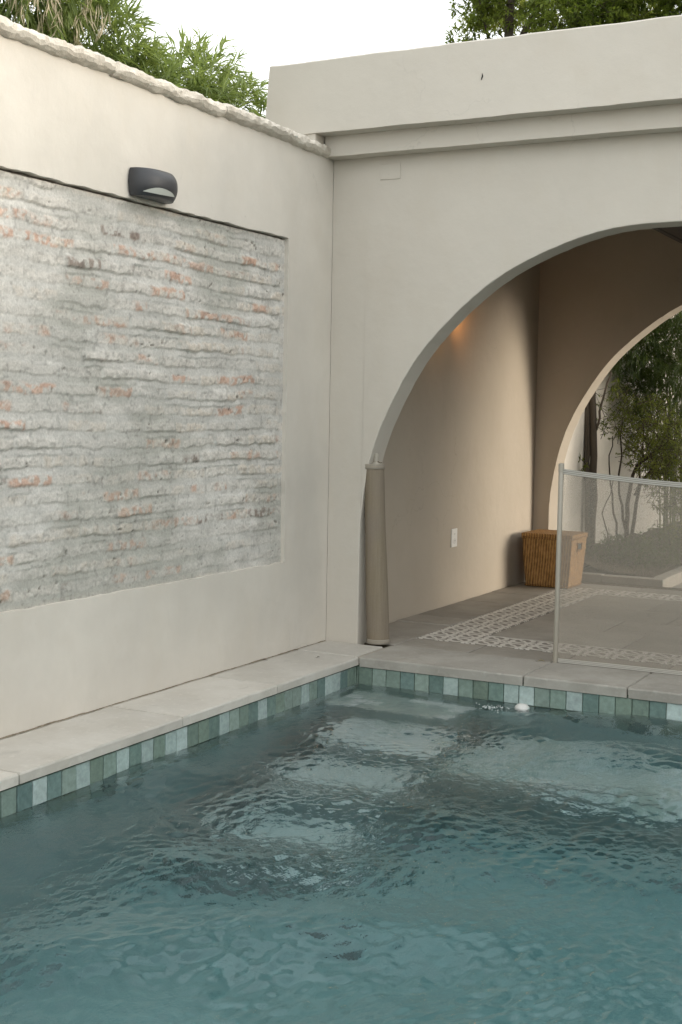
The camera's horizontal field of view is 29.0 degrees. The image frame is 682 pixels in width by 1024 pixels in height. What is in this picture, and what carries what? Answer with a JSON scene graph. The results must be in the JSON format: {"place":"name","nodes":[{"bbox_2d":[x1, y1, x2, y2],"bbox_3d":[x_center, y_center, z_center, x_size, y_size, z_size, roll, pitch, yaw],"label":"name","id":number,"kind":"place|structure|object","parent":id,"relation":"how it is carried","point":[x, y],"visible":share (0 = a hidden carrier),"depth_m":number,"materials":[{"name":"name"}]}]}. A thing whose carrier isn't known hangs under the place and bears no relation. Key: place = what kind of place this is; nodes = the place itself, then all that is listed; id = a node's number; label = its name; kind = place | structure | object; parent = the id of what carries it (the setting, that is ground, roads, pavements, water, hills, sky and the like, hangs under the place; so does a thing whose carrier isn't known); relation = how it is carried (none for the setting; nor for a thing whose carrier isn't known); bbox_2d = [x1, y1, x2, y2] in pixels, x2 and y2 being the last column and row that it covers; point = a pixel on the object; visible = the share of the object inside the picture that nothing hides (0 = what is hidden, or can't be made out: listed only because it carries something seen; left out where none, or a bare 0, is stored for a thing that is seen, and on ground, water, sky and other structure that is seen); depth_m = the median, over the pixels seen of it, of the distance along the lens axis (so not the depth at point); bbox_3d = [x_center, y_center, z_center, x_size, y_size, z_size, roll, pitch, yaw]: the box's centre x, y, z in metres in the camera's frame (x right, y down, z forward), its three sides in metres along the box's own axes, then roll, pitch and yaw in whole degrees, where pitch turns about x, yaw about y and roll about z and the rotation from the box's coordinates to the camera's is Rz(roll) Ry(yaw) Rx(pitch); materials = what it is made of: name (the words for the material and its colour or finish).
{"place":"outdoors","nodes":[
{"label":"outdoors","id":0,"kind":"place"},
{"bbox_2d":[1,0,677,115],"label":"sky","id":1,"kind":"structure","parent":0,"point":[277,32],"materials":[{"name":"white"}]},
{"bbox_2d":[364,581,681,675],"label":"floor","id":2,"kind":"structure","parent":0,"point":[515,621],"depth_m":9.38,"materials":[{"name":"concrete"},{"name":"tile"}]},
{"bbox_2d":[266,15,681,644],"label":"pavilion","id":3,"kind":"structure","parent":2,"relation":"on","point":[506,263],"depth_m":8.30,"materials":[{"name":"grey paint"}]},
{"bbox_2d":[451,528,456,546],"bbox_3d":[0.895,0.204,10.406,0.011,0.146,0.111,3,5,28],"label":"wall socket","id":4,"kind":"object","parent":3,"relation":"attached to","point":[454,537],"depth_m":10.39,"materials":[{"name":"plastic"}]},
{"bbox_2d":[521,529,587,588],"bbox_3d":[1.888,0.413,11.658,0.474,0.470,0.456,3,5,28],"label":"wicker hamper","id":5,"kind":"object","parent":2,"relation":"on","point":[539,550],"visible":0.88,"depth_m":11.51,"materials":[{"name":"brown wicker"}]},
{"bbox_2d":[583,565,681,577],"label":"ground","id":6,"kind":"structure","parent":0,"point":[592,570],"depth_m":13.35,"materials":[{"name":"grey concrete"}]},
{"bbox_2d":[0,0,202,90],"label":"bamboo","id":7,"kind":"object","parent":6,"relation":"on","point":[59,19],"visible":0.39,"depth_m":7.99,"materials":[{"name":"plant"}]},
{"bbox_2d":[150,22,268,118],"bbox_3d":[-1.086,-1.310,9.466,1.091,4.277,1.390,3,5,28],"label":"bamboo","id":8,"kind":"object","parent":6,"relation":"on","point":[220,90],"visible":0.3,"depth_m":9.18,"materials":[{"name":"plant"}]},
{"bbox_2d":[0,15,681,739],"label":"garden wall","id":9,"kind":"structure","parent":6,"relation":"on","point":[164,419],"depth_m":6.86,"materials":[{"name":"beige paint"}]},
{"bbox_2d":[128,167,177,203],"bbox_3d":[-0.924,-1.651,6.658,0.133,0.136,0.336,3,5,28],"label":"wall lamp","id":10,"kind":"object","parent":9,"relation":"attached to","point":[156,185],"visible":1,"depth_m":6.56,"materials":[{"name":"metal"}]},
{"bbox_2d":[443,0,679,43],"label":"leafy tree","id":11,"kind":"object","parent":6,"relation":"on","point":[584,13],"visible":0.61,"depth_m":16.75,"materials":[{"name":"green plant"}]},
{"bbox_2d":[451,0,674,37],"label":"leafy tree","id":12,"kind":"object","parent":6,"relation":"on","point":[499,24],"visible":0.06,"depth_m":20.50,"materials":[{"name":"green plant"}]},
{"bbox_2d":[581,566,681,586],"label":"planter kerb","id":13,"kind":"structure","parent":6,"relation":"on","point":[640,580],"depth_m":12.00,"materials":[{"name":"grey concrete"}]},
{"bbox_2d":[646,0,681,17],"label":"leafy tree","id":14,"kind":"object","parent":6,"relation":"on","point":[666,11],"visible":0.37,"depth_m":16.47,"materials":[{"name":"green plant"}]},
{"bbox_2d":[584,521,681,575],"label":"soil","id":15,"kind":"structure","parent":0,"point":[627,568],"depth_m":12.61,"materials":[{"name":"brown soil"}]},
{"bbox_2d":[578,370,623,563],"bbox_3d":[2.571,-1.124,13.239,0.641,3.332,1.045,3,5,28],"label":"young tree","id":16,"kind":"object","parent":15,"relation":"on","point":[590,448],"visible":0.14,"depth_m":13.33,"materials":[{"name":"plant"}]},
{"bbox_2d":[584,521,681,576],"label":"shrub","id":17,"kind":"object","parent":15,"relation":"on","point":[640,551],"visible":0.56,"depth_m":12.68,"materials":[{"name":"green plant"}]},
{"bbox_2d":[585,380,681,546],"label":"shrub","id":18,"kind":"object","parent":15,"relation":"on","point":[655,472],"visible":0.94,"depth_m":13.21,"materials":[{"name":"green plant"}]},
{"bbox_2d":[607,311,681,540],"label":"bamboo","id":19,"kind":"object","parent":15,"relation":"on","point":[662,362],"visible":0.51,"depth_m":13.84,"materials":[{"name":"plant"}]},
{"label":"pool deck","id":20,"kind":"structure","parent":0,"visible":0},
{"bbox_2d":[0,641,681,790],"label":"pool coping","id":21,"kind":"object","parent":20,"relation":"on","point":[35,754],"visible":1,"depth_m":7.27,"materials":[{"name":"concrete"}]},
{"bbox_2d":[0,640,325,738],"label":"seam dirt","id":22,"kind":"structure","parent":21,"relation":"on","point":[142,695],"depth_m":6.79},
{"bbox_2d":[0,663,681,817],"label":"swimming pool","id":23,"kind":"structure","parent":21,"relation":"in","point":[32,793],"depth_m":7.23,"materials":[{"name":"tile"}]},
{"bbox_2d":[0,684,681,1023],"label":"water","id":24,"kind":"structure","parent":23,"relation":"in","point":[360,854],"depth_m":4.72,"materials":[{"name":"teal liquid"}]},
{"bbox_2d":[479,704,508,712],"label":"foam bubbles","id":25,"kind":"object","parent":24,"relation":"on","point":[489,708],"visible":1,"depth_m":7.47},
{"bbox_2d":[515,703,529,709],"bbox_3d":[1.043,1.136,7.550,0.087,0.080,0.114,3,5,28],"label":"pool inlet","id":26,"kind":"object","parent":23,"relation":"attached to","point":[521,706],"visible":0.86,"depth_m":7.51,"materials":[{"name":"white plastic"}]},
{"bbox_2d":[364,453,389,644],"bbox_3d":[0.228,0.241,8.493,0.202,1.237,0.147,3,5,28],"label":"rolled fence","id":27,"kind":"object","parent":21,"relation":"on","point":[377,612],"visible":1,"depth_m":8.44,"materials":[{"name":"beige fabric"}]},
{"bbox_2d":[553,463,681,675],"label":"fence","id":28,"kind":"object","parent":21,"relation":"on","point":[562,471],"visible":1,"depth_m":7.80,"materials":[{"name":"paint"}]}
]}

